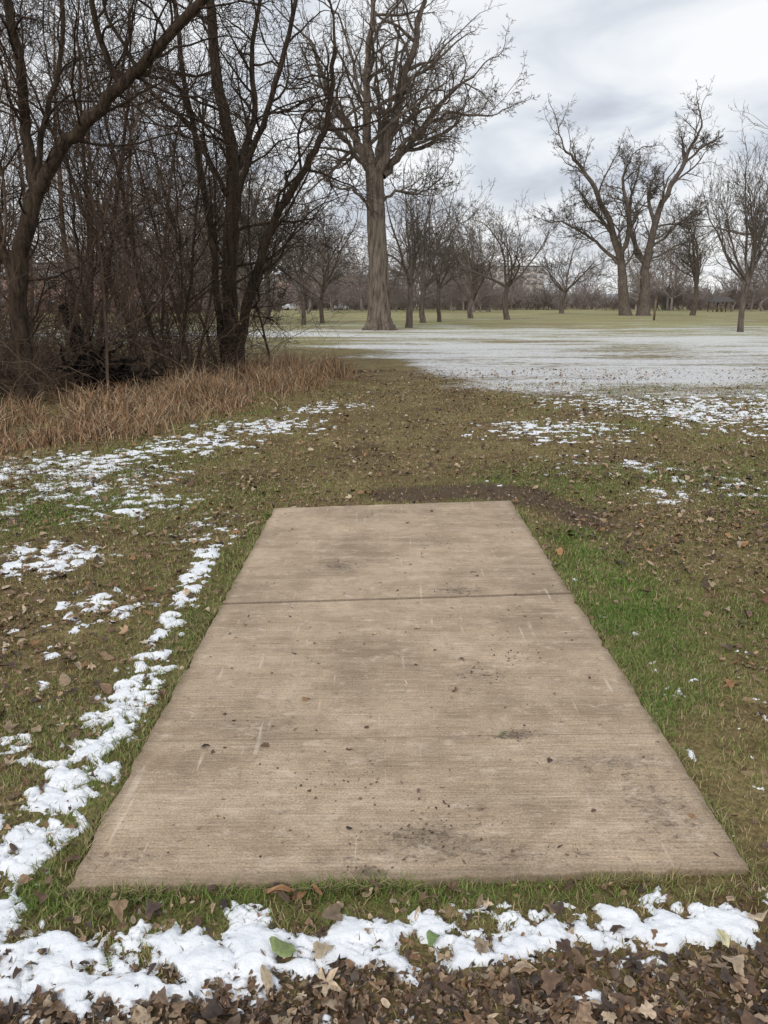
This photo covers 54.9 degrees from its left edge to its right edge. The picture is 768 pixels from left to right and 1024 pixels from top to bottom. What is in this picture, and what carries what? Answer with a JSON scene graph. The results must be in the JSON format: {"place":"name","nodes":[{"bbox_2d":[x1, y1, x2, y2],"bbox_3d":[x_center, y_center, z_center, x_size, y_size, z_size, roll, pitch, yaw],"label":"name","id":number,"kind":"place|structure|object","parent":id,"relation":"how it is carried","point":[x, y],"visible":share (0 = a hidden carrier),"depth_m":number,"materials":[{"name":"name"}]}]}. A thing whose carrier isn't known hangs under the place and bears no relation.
{"place":"outdoors","nodes":[
{"label":"outdoors","id":0,"kind":"place"},
{"bbox_2d":[0,305,767,1023],"bbox_3d":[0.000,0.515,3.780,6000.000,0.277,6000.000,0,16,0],"label":"ground","id":1,"kind":"structure","parent":0,"point":[574,341],"depth_m":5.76,"materials":[{"name":"plant"}]},
{"bbox_2d":[0,72,19,393],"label":"sapling","id":2,"kind":"object","parent":1,"relation":"on","point":[8,214],"visible":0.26,"depth_m":11.47,"materials":[{"name":"brown plant"}]},
{"bbox_2d":[0,3,70,307],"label":"sapling","id":3,"kind":"object","parent":1,"relation":"on","point":[20,172],"visible":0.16,"depth_m":20.50,"materials":[{"name":"brown plant"}]},
{"bbox_2d":[0,4,85,409],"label":"sapling","id":4,"kind":"object","parent":1,"relation":"on","point":[5,213],"visible":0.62,"depth_m":10.60,"materials":[{"name":"brown plant"}]},
{"bbox_2d":[0,3,91,319],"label":"sapling","id":5,"kind":"object","parent":1,"relation":"on","point":[23,178],"visible":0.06,"depth_m":28.40,"materials":[{"name":"brown plant"}]},
{"bbox_2d":[0,31,95,348],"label":"sapling","id":6,"kind":"object","parent":1,"relation":"on","point":[22,196],"visible":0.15,"depth_m":24.66,"materials":[{"name":"brown plant"}]},
{"bbox_2d":[0,0,102,215],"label":"sapling","id":7,"kind":"object","parent":1,"relation":"on","point":[30,96],"visible":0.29,"depth_m":13.96,"materials":[{"name":"brown plant"}]},
{"bbox_2d":[0,139,103,399],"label":"sapling","id":8,"kind":"object","parent":1,"relation":"on","point":[29,175],"visible":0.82,"depth_m":10.31,"materials":[{"name":"brown plant"}]},
{"bbox_2d":[0,19,121,325],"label":"sapling","id":9,"kind":"object","parent":1,"relation":"on","point":[9,122],"visible":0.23,"depth_m":14.14,"materials":[{"name":"brown plant"}]},
{"bbox_2d":[0,0,131,319],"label":"sapling","id":10,"kind":"object","parent":1,"relation":"on","point":[65,238],"visible":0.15,"depth_m":19.67,"materials":[{"name":"brown plant"}]},
{"bbox_2d":[0,0,164,338],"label":"sapling","id":11,"kind":"object","parent":1,"relation":"on","point":[32,74],"visible":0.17,"depth_m":17.07,"materials":[{"name":"brown plant"}]},
{"bbox_2d":[0,0,175,373],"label":"sapling","id":12,"kind":"object","parent":1,"relation":"on","point":[50,132],"visible":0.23,"depth_m":15.26,"materials":[{"name":"brown plant"}]},
{"bbox_2d":[0,277,202,312],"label":"walls","id":13,"kind":"structure","parent":1,"relation":"on","point":[94,297],"depth_m":129.66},
{"bbox_2d":[0,281,176,306],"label":"windows","id":14,"kind":"structure","parent":13,"relation":"attached to","point":[66,288],"depth_m":129.74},
{"bbox_2d":[0,0,208,354],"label":"sapling","id":15,"kind":"object","parent":1,"relation":"on","point":[67,158],"visible":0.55,"depth_m":12.06,"materials":[{"name":"brown plant"}]},
{"bbox_2d":[43,304,171,394],"bbox_3d":[-4.768,-2.688,12.743,2.092,1.789,1.187,-8,18,-27],"label":"uprooted stump","id":16,"kind":"object","parent":1,"relation":"on","point":[118,374],"visible":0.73,"depth_m":12.59,"materials":[{"name":"brown wood"}]},
{"bbox_2d":[0,0,214,385],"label":"sapling","id":17,"kind":"object","parent":1,"relation":"on","point":[129,274],"visible":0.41,"depth_m":13.22,"materials":[{"name":"brown plant"}]},
{"bbox_2d":[3,0,212,394],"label":"sapling","id":18,"kind":"object","parent":1,"relation":"on","point":[105,304],"visible":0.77,"depth_m":11.64,"materials":[{"name":"brown plant"}]},
{"bbox_2d":[6,0,219,393],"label":"sapling","id":19,"kind":"object","parent":1,"relation":"on","point":[98,231],"visible":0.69,"depth_m":11.80,"materials":[{"name":"brown plant"}]},
{"bbox_2d":[0,0,226,343],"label":"sapling","id":20,"kind":"object","parent":1,"relation":"on","point":[91,273],"visible":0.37,"depth_m":13.58,"materials":[{"name":"brown plant"}]},
{"bbox_2d":[17,29,221,381],"bbox_3d":[-4.621,-5.261,13.220,2.971,6.340,3.131,0,16,0],"label":"sapling","id":21,"kind":"object","parent":1,"relation":"on","point":[145,307],"visible":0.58,"depth_m":13.23,"materials":[{"name":"brown plant"}]},
{"bbox_2d":[33,0,221,364],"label":"sapling","id":22,"kind":"object","parent":1,"relation":"on","point":[158,237],"visible":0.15,"depth_m":17.58,"materials":[{"name":"brown plant"}]},
{"bbox_2d":[1,0,254,363],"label":"sapling","id":23,"kind":"object","parent":1,"relation":"on","point":[106,124],"visible":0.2,"depth_m":17.69,"materials":[{"name":"brown plant"}]},
{"bbox_2d":[68,0,201,334],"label":"sapling","id":24,"kind":"object","parent":1,"relation":"on","point":[131,161],"visible":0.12,"depth_m":27.29,"materials":[{"name":"brown plant"}]},
{"bbox_2d":[13,0,261,351],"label":"sapling","id":25,"kind":"object","parent":1,"relation":"on","point":[124,131],"visible":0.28,"depth_m":14.95,"materials":[{"name":"brown plant"}]},
{"bbox_2d":[64,17,251,363],"bbox_3d":[-5.199,-7.215,17.363,3.776,7.801,4.290,-8,18,-28],"label":"sapling","id":26,"kind":"object","parent":1,"relation":"on","point":[146,129],"visible":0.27,"depth_m":16.68,"materials":[{"name":"brown plant"}]},
{"bbox_2d":[0,0,333,407],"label":"leaning maple tree","id":27,"kind":"object","parent":1,"relation":"on","point":[39,178],"visible":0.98,"depth_m":10.11,"materials":[{"name":"brown plant"}]},
{"bbox_2d":[0,158,359,414],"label":"bramble thicket","id":28,"kind":"object","parent":1,"relation":"on","point":[6,361],"visible":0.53,"depth_m":14.03,"materials":[{"name":"brown plant"}]},
{"bbox_2d":[0,340,374,465],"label":"tall dry grass","id":29,"kind":"structure","parent":1,"relation":"on","point":[88,419],"depth_m":10.94,"materials":[{"name":"brown plant"}]},
{"bbox_2d":[70,1,309,373],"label":"sapling","id":30,"kind":"object","parent":1,"relation":"on","point":[163,278],"visible":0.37,"depth_m":14.94,"materials":[{"name":"brown plant"}]},
{"bbox_2d":[111,130,272,387],"bbox_3d":[-3.830,-4.420,13.374,2.972,4.610,2.618,9,18,28],"label":"sapling","id":31,"kind":"object","parent":1,"relation":"on","point":[181,270],"visible":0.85,"depth_m":13.19,"materials":[{"name":"brown plant"}]},
{"bbox_2d":[100,0,294,376],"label":"sapling","id":32,"kind":"object","parent":1,"relation":"on","point":[196,206],"visible":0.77,"depth_m":13.75,"materials":[{"name":"brown plant"}]},
{"bbox_2d":[137,0,296,369],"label":"sapling","id":33,"kind":"object","parent":1,"relation":"on","point":[214,195],"visible":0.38,"depth_m":16.19,"materials":[{"name":"brown plant"}]},
{"bbox_2d":[173,93,303,317],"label":"bare tree","id":34,"kind":"object","parent":1,"relation":"on","point":[245,231],"visible":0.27,"depth_m":49.14,"materials":[{"name":"brown plant"}]},
{"bbox_2d":[176,103,327,360],"bbox_3d":[-3.325,-6.840,18.344,2.627,6.594,4.935,7,17,25],"label":"sapling","id":35,"kind":"object","parent":1,"relation":"on","point":[251,267],"visible":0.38,"depth_m":18.36,"materials":[{"name":"brown plant"}]},
{"bbox_2d":[41,0,475,376],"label":"multi stem tree","id":36,"kind":"object","parent":1,"relation":"on","point":[257,272],"visible":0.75,"depth_m":14.86,"materials":[{"name":"brown plant"}]},
{"bbox_2d":[0,50,288,366],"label":"withered leaves","id":37,"kind":"object","parent":36,"relation":"attached to","point":[139,279],"visible":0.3,"depth_m":14.17,"materials":[{"name":"brown plant"}]},
{"bbox_2d":[200,131,358,323],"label":"bare tree","id":38,"kind":"object","parent":1,"relation":"on","point":[268,275],"visible":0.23,"depth_m":53.83,"materials":[{"name":"brown plant"}]},
{"bbox_2d":[282,304,300,309],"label":"parked car","id":39,"kind":"object","parent":1,"relation":"on","point":[287,306],"visible":0.6,"depth_m":191.72,"materials":[{"name":"white paint"}]},
{"bbox_2d":[239,171,356,324],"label":"bare tree","id":40,"kind":"object","parent":1,"relation":"on","point":[299,262],"visible":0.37,"depth_m":52.94,"materials":[{"name":"brown plant"}]},
{"bbox_2d":[271,276,364,296],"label":"walls","id":41,"kind":"structure","parent":1,"relation":"on","point":[314,285],"depth_m":286.82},
{"bbox_2d":[274,189,367,322],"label":"bare tree","id":42,"kind":"object","parent":1,"relation":"on","point":[324,286],"visible":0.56,"depth_m":57.37,"materials":[{"name":"brown plant"}]},
{"bbox_2d":[334,304,348,309],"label":"parked car","id":43,"kind":"object","parent":1,"relation":"on","point":[343,305],"visible":0.45,"depth_m":196.86,"materials":[{"name":"white paint"}]},
{"bbox_2d":[0,367,767,1023],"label":"fallen leaves","id":44,"kind":"object","parent":1,"relation":"on","point":[556,991],"visible":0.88,"depth_m":1.86,"materials":[{"name":"brown plant"}]},
{"bbox_2d":[0,385,767,1023],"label":"snow patches","id":45,"kind":"object","parent":1,"relation":"on","point":[192,957],"visible":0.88,"depth_m":1.86,"materials":[{"name":"white snow"}]},
{"bbox_2d":[0,32,767,323],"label":"distant tree line","id":46,"kind":"object","parent":1,"relation":"on","point":[670,296],"visible":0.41,"depth_m":164.47,"materials":[{"name":"brown plant"}]},
{"bbox_2d":[260,0,540,330],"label":"cottonwood tree","id":47,"kind":"object","parent":1,"relation":"on","point":[379,316],"visible":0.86,"depth_m":40.88,"materials":[{"name":"brown plant"}]},
{"bbox_2d":[66,501,748,892],"bbox_3d":[0.079,0.508,3.939,1.879,0.110,4.049,0,16,0],"label":"concrete tee pad","id":48,"kind":"object","parent":1,"relation":"on","point":[424,731],"visible":0.92,"depth_m":2.67,"materials":[{"name":"beige concrete"}]},
{"bbox_2d":[340,128,481,327],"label":"bare tree","id":49,"kind":"object","parent":1,"relation":"on","point":[409,275],"visible":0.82,"depth_m":48.77,"materials":[{"name":"brown plant"}]},
{"bbox_2d":[325,146,496,322],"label":"bare tree","id":50,"kind":"object","parent":1,"relation":"on","point":[427,282],"visible":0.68,"depth_m":62.59,"materials":[{"name":"brown plant"}]},
{"bbox_2d":[387,187,484,321],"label":"bare tree","id":51,"kind":"object","parent":1,"relation":"on","point":[440,287],"visible":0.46,"depth_m":66.22,"materials":[{"name":"brown plant"}]},
{"bbox_2d":[412,193,530,317],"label":"bare tree","id":52,"kind":"object","parent":1,"relation":"on","point":[472,298],"visible":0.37,"depth_m":84.11,"materials":[{"name":"brown plant"}]},
{"bbox_2d":[428,267,544,306],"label":"walls","id":53,"kind":"structure","parent":1,"relation":"on","point":[526,286],"depth_m":381.57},
{"bbox_2d":[427,268,543,296],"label":"windows","id":54,"kind":"structure","parent":53,"relation":"attached to","point":[535,276],"depth_m":381.31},
{"bbox_2d":[434,265,544,266],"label":"roof","id":55,"kind":"structure","parent":53,"relation":"on","point":[520,265],"depth_m":379.60,"materials":[{"name":"grey"}]},
{"bbox_2d":[426,177,566,319],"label":"bare tree","id":56,"kind":"object","parent":1,"relation":"on","point":[509,283],"visible":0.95,"depth_m":74.53,"materials":[{"name":"brown plant"}]},
{"bbox_2d":[524,211,615,312],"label":"bare tree","id":57,"kind":"object","parent":1,"relation":"on","point":[565,290],"visible":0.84,"depth_m":119.25,"materials":[{"name":"brown plant"}]},
{"bbox_2d":[518,92,669,315],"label":"cottonwood tree","id":58,"kind":"object","parent":1,"relation":"on","point":[618,259],"visible":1,"depth_m":92.01,"materials":[{"name":"brown plant"}]},
{"bbox_2d":[653,298,657,319],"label":"wooden marker post","id":59,"kind":"object","parent":1,"relation":"on","point":[655,304],"visible":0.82,"depth_m":72.24,"materials":[{"name":"brown wood"}]},
{"bbox_2d":[601,76,730,315],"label":"cottonwood tree","id":60,"kind":"object","parent":1,"relation":"on","point":[644,306],"visible":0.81,"depth_m":92.92,"materials":[{"name":"brown plant"}]},
{"bbox_2d":[643,193,737,315],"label":"bare tree","id":61,"kind":"object","parent":1,"relation":"on","point":[696,273],"visible":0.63,"depth_m":102.11,"materials":[{"name":"brown plant"}]},
{"bbox_2d":[652,104,767,276],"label":"bare tree","id":62,"kind":"object","parent":1,"relation":"on","point":[738,232],"visible":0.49,"depth_m":68.21,"materials":[{"name":"brown plant"}]},
{"bbox_2d":[705,297,735,311],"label":"picnic shelter","id":63,"kind":"object","parent":1,"relation":"on","point":[720,299],"visible":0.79,"depth_m":153.08,"materials":[{"name":"grey wood"}]},
{"bbox_2d":[684,112,767,331],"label":"young elm tree","id":64,"kind":"object","parent":1,"relation":"on","point":[749,271],"visible":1,"depth_m":40.97,"materials":[{"name":"brown plant"}]},
{"bbox_2d":[731,159,767,273],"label":"bare tree","id":65,"kind":"object","parent":1,"relation":"on","point":[749,240],"visible":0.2,"depth_m":100.11,"materials":[{"name":"brown plant"}]},
{"bbox_2d":[0,0,767,294],"label":"sky","id":66,"kind":"structure","parent":0,"point":[625,63],"materials":[{"name":"grey"}]},
{"bbox_2d":[419,293,629,304],"bbox_3d":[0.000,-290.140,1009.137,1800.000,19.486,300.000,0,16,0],"label":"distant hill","id":67,"kind":"structure","parent":0,"point":[601,295],"depth_m":946.73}
]}

